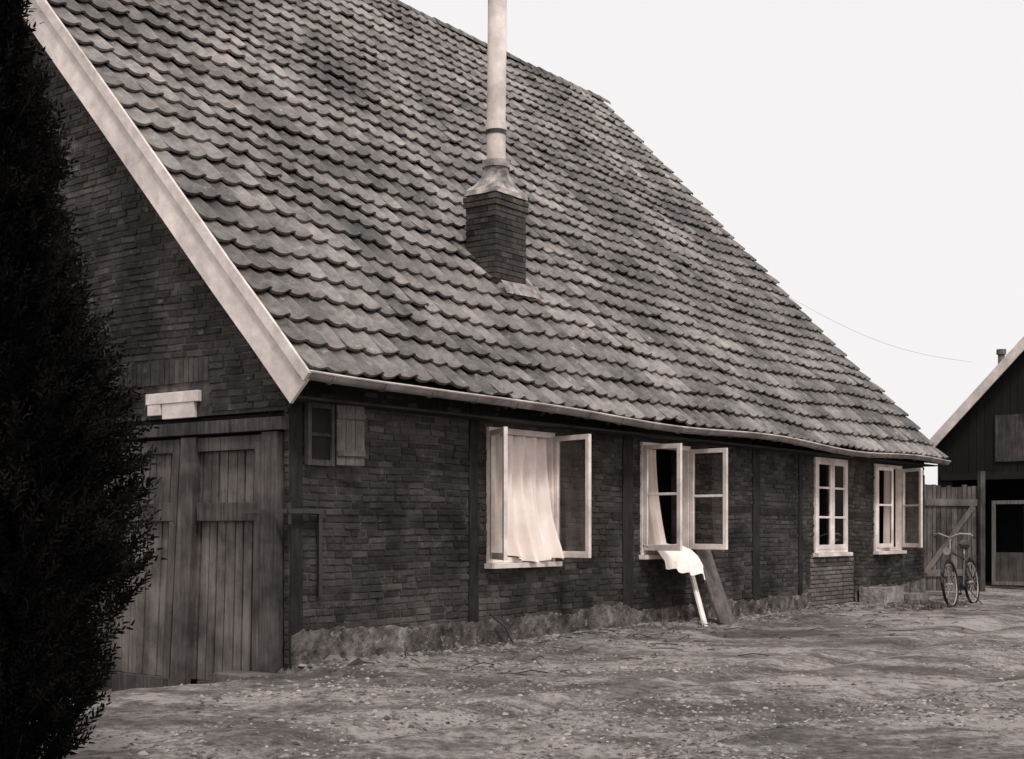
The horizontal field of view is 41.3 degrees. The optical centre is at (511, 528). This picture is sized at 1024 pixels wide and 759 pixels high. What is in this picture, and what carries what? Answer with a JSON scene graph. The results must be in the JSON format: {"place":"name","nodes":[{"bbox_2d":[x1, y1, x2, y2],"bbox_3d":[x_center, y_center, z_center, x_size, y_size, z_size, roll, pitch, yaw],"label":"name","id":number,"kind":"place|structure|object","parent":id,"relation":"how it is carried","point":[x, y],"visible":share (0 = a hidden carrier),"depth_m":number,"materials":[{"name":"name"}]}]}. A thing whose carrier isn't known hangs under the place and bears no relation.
{"place":"outdoors","nodes":[
{"label":"outdoors","id":0,"kind":"place"},
{"bbox_2d":[29,583,1023,758],"bbox_3d":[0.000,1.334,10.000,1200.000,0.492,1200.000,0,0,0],"label":"ground","id":1,"kind":"structure","parent":0,"point":[135,713],"depth_m":9.61,"materials":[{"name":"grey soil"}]},
{"bbox_2d":[0,0,167,758],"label":"juniper tree","id":2,"kind":"object","parent":1,"relation":"on","point":[59,470],"visible":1,"depth_m":6.34,"materials":[{"name":"black plant"}]},
{"bbox_2d":[213,670,286,682],"bbox_3d":[-2.121,1.280,11.226,0.750,0.160,0.280,0,0,37],"label":"threshold board","id":3,"kind":"object","parent":1,"relation":"on","point":[225,676],"visible":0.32,"depth_m":11.27,"materials":[{"name":"grey wood"}]},
{"bbox_2d":[22,19,923,669],"bbox_3d":[-1.709,-3.256,16.457,9.935,9.937,20.007,0,0,78],"label":"brickwork","id":4,"kind":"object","parent":1,"relation":"on","point":[176,373],"visible":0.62,"depth_m":12.89,"materials":[{"name":"brick"}]},
{"bbox_2d":[26,35,923,670],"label":"walls","id":5,"kind":"structure","parent":1,"relation":"on","point":[204,405],"depth_m":12.93,"materials":[{"name":"grey brick"}]},
{"bbox_2d":[146,390,200,419],"bbox_3d":[-3.050,-1.110,12.213,0.720,0.240,0.048,0,0,37],"label":"lintel board","id":6,"kind":"object","parent":5,"relation":"attached to","point":[175,405],"visible":1,"depth_m":12.18,"materials":[{"name":"white paint"}]},
{"bbox_2d":[76,416,288,691],"bbox_3d":[-3.082,0.430,12.237,3.000,2.740,0.130,0,0,37],"label":"barn door","id":7,"kind":"structure","parent":5,"relation":"attached to","point":[216,537],"depth_m":11.96,"materials":[{"name":"grey wood"}]},
{"bbox_2d":[110,412,283,683],"bbox_3d":[-3.051,0.405,12.320,2.950,2.790,0.001,0,0,37],"label":"door backing","id":8,"kind":"object","parent":5,"relation":"attached to","point":[193,681],"depth_m":12.07,"materials":[{"name":"black wood"}]},
{"bbox_2d":[242,502,322,596],"bbox_3d":[-1.934,0.180,11.543,0.570,0.800,0.450,0,0,37],"label":"door hinge bracket","id":9,"kind":"object","parent":5,"relation":"attached to","point":[289,510],"depth_m":11.56,"materials":[{"name":"metal"}]},
{"bbox_2d":[312,408,328,459],"bbox_3d":[-1.652,-0.810,11.588,0.022,0.440,0.240,0,0,37],"label":"hatch opening","id":10,"kind":"object","parent":5,"relation":"in","point":[320,424],"visible":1,"depth_m":11.59,"materials":[{"name":"black glass"}]},
{"bbox_2d":[304,402,365,465],"bbox_3d":[-1.534,-0.810,11.679,0.104,0.540,0.613,0,0,47],"label":"hatch shutter","id":11,"kind":"object","parent":5,"relation":"attached to","point":[350,451],"visible":0.97,"depth_m":11.71,"materials":[{"name":"grey wood"}]},
{"bbox_2d":[500,434,670,556],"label":"interior rooms","id":12,"kind":"object","parent":5,"relation":"attached to","point":[663,461],"depth_m":22.64,"materials":[{"name":"paint"}]},
{"bbox_2d":[289,382,923,668],"bbox_3d":[2.614,-0.003,17.339,0.022,2.507,14.959,0,0,37],"label":"timber frame","id":13,"kind":"object","parent":5,"relation":"attached to","point":[346,393],"visible":0.71,"depth_m":13.37,"materials":[{"name":"black wood"}]},
{"bbox_2d":[276,396,937,466],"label":"soffit","id":14,"kind":"structure","parent":5,"relation":"attached to","point":[303,399],"depth_m":14.30,"materials":[{"name":"grey wood"}]},
{"bbox_2d":[322,382,927,462],"bbox_3d":[2.621,-1.340,17.202,0.350,0.503,14.330,0,0,37],"label":"rafter feet","id":15,"kind":"object","parent":14,"relation":"attached to","point":[541,413],"visible":0.16,"depth_m":14.86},
{"bbox_2d":[47,0,936,457],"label":"roof deck","id":16,"kind":"structure","parent":15,"relation":"on","point":[453,388],"depth_m":16.02,"materials":[{"name":"grey tile"}]},
{"bbox_2d":[21,0,310,402],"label":"barge boards","id":17,"kind":"object","parent":16,"relation":"attached to","point":[263,334],"visible":0.98,"depth_m":11.95,"materials":[{"name":"white paint"}]},
{"bbox_2d":[467,190,524,283],"bbox_3d":[-0.186,-3.139,15.891,0.418,1.478,0.578,0,0,37],"label":"chimney","id":18,"kind":"object","parent":16,"relation":"on","point":[496,232],"visible":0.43,"depth_m":15.69,"materials":[{"name":"grey brick"}]},
{"bbox_2d":[463,192,528,298],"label":"chimney bricks","id":19,"kind":"object","parent":18,"relation":"attached to","point":[510,202],"visible":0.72,"depth_m":15.67,"materials":[{"name":"grey brick"}]},
{"bbox_2d":[47,0,948,458],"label":"roof tiles","id":20,"kind":"object","parent":16,"relation":"attached to","point":[549,342],"visible":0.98,"depth_m":16.43,"materials":[{"name":"ceramic"}]},
{"bbox_2d":[791,298,968,361],"bbox_3d":[7.361,-3.910,26.765,5.946,0.785,0.005,0,0,-38],"label":"overhead wire","id":21,"kind":"object","parent":20,"relation":"attached to","point":[877,340],"visible":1,"depth_m":26.66,"materials":[{"name":"grey metal"}]},
{"bbox_2d":[389,0,610,103],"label":"ridge tiles","id":22,"kind":"object","parent":16,"relation":"attached to","point":[473,39],"visible":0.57,"depth_m":24.12,"materials":[{"name":"ceramic"}]},
{"bbox_2d":[464,158,543,298],"bbox_3d":[-0.105,-3.489,15.856,0.679,1.624,0.730,0,0,37],"label":"chimney flaunching","id":23,"kind":"object","parent":16,"relation":"on","point":[496,176],"visible":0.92,"depth_m":15.74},
{"bbox_2d":[485,0,506,158],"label":"chimney pipe","id":24,"kind":"object","parent":23,"relation":"on","point":[496,70],"visible":0.91,"depth_m":15.80,"materials":[{"name":"grey metal"}]},
{"bbox_2d":[486,128,505,135],"bbox_3d":[-0.186,-4.637,15.891,0.244,0.044,0.244,0,0,37],"label":"pipe clamp","id":25,"kind":"object","parent":24,"relation":"attached to","point":[491,130],"visible":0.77,"depth_m":15.79,"materials":[{"name":"metal"}]},
{"bbox_2d":[298,370,950,464],"bbox_3d":[2.875,-1.173,17.087,0.152,0.224,15.251,0,0,37],"label":"gutter","id":26,"kind":"object","parent":16,"relation":"attached to","point":[345,380],"visible":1,"depth_m":14.03,"materials":[{"name":"metal"}]},
{"bbox_2d":[643,543,704,579],"bbox_3d":[1.883,0.382,16.160,0.618,0.454,0.942,0,0,37],"label":"bedding","id":27,"kind":"object","parent":5,"relation":"on","point":[685,560],"visible":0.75,"depth_m":16.01,"materials":[{"name":"white fabric"}]},
{"bbox_2d":[484,427,922,568],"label":"window frames","id":28,"kind":"structure","parent":5,"relation":"attached to","point":[685,494],"depth_m":15.86,"materials":[{"name":"white wood"}]},
{"bbox_2d":[495,434,889,561],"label":"curtains","id":29,"kind":"object","parent":28,"relation":"attached to","point":[532,534],"visible":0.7,"depth_m":14.11,"materials":[{"name":"white fabric"}]},
{"bbox_2d":[835,466,844,544],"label":"window panes","id":30,"kind":"object","parent":28,"relation":"in","point":[839,505],"visible":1,"depth_m":20.43,"materials":[{"name":"glass"}]},
{"bbox_2d":[810,555,853,606],"bbox_3d":[4.787,0.835,20.246,0.020,0.928,1.560,0,0,37],"label":"infill brickwork","id":31,"kind":"object","parent":5,"relation":"attached to","point":[834,560],"visible":0.74,"depth_m":20.21,"materials":[{"name":"brick"}]},
{"bbox_2d":[144,596,986,758],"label":"weeds","id":32,"kind":"object","parent":1,"relation":"on","point":[934,606],"visible":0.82,"depth_m":14.91,"materials":[{"name":"grey plant"}]},
{"bbox_2d":[291,578,925,669],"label":"cement plinth","id":33,"kind":"structure","parent":1,"relation":"on","point":[323,643],"depth_m":13.57,"materials":[{"name":"grey concrete"}]},
{"bbox_2d":[688,572,707,625],"bbox_3d":[2.216,0.761,16.309,0.080,0.840,0.686,0,0,-12],"label":"leaning board","id":34,"kind":"object","parent":1,"relation":"on","point":[698,600],"visible":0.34,"depth_m":16.22,"materials":[{"name":"white paint"}]},
{"bbox_2d":[694,543,734,624],"bbox_3d":[2.480,0.683,16.662,0.346,1.034,0.648,0,0,-31],"label":"leaning board","id":35,"kind":"object","parent":1,"relation":"on","point":[718,597],"visible":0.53,"depth_m":16.62,"materials":[{"name":"grey wood"}]},
{"bbox_2d":[859,586,903,603],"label":"concrete block","id":36,"kind":"structure","parent":1,"relation":"on","point":[880,594],"depth_m":20.82,"materials":[{"name":"grey concrete"}]},
{"bbox_2d":[904,592,928,601],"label":"concrete block","id":37,"kind":"structure","parent":1,"relation":"on","point":[910,597],"depth_m":21.47,"materials":[{"name":"grey concrete"}]},
{"bbox_2d":[924,471,984,591],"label":"wooden gate","id":38,"kind":"structure","parent":1,"relation":"on","point":[949,511],"depth_m":24.51,"materials":[{"name":"grey wood"}]},
{"bbox_2d":[933,533,982,606],"bbox_3d":[7.043,0.641,21.403,1.836,1.162,0.641,0,0,-39],"label":"bicycle","id":39,"kind":"object","parent":1,"relation":"on","point":[964,545],"visible":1,"depth_m":21.34,"materials":[{"name":"metal"}]},
{"bbox_2d":[924,336,1023,585],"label":"wooden barn","id":40,"kind":"structure","parent":1,"relation":"on","point":[981,428],"depth_m":26.36,"materials":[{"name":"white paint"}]},
{"bbox_2d":[953,479,1023,582],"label":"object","id":41,"kind":"structure","parent":40,"relation":"in","point":[1009,517],"depth_m":28.41,"materials":[{"name":"black wood"}]},
{"bbox_2d":[400,0,1023,484],"label":"sky","id":42,"kind":"structure","parent":0,"point":[868,155],"materials":[{"name":"white"}]}
]}

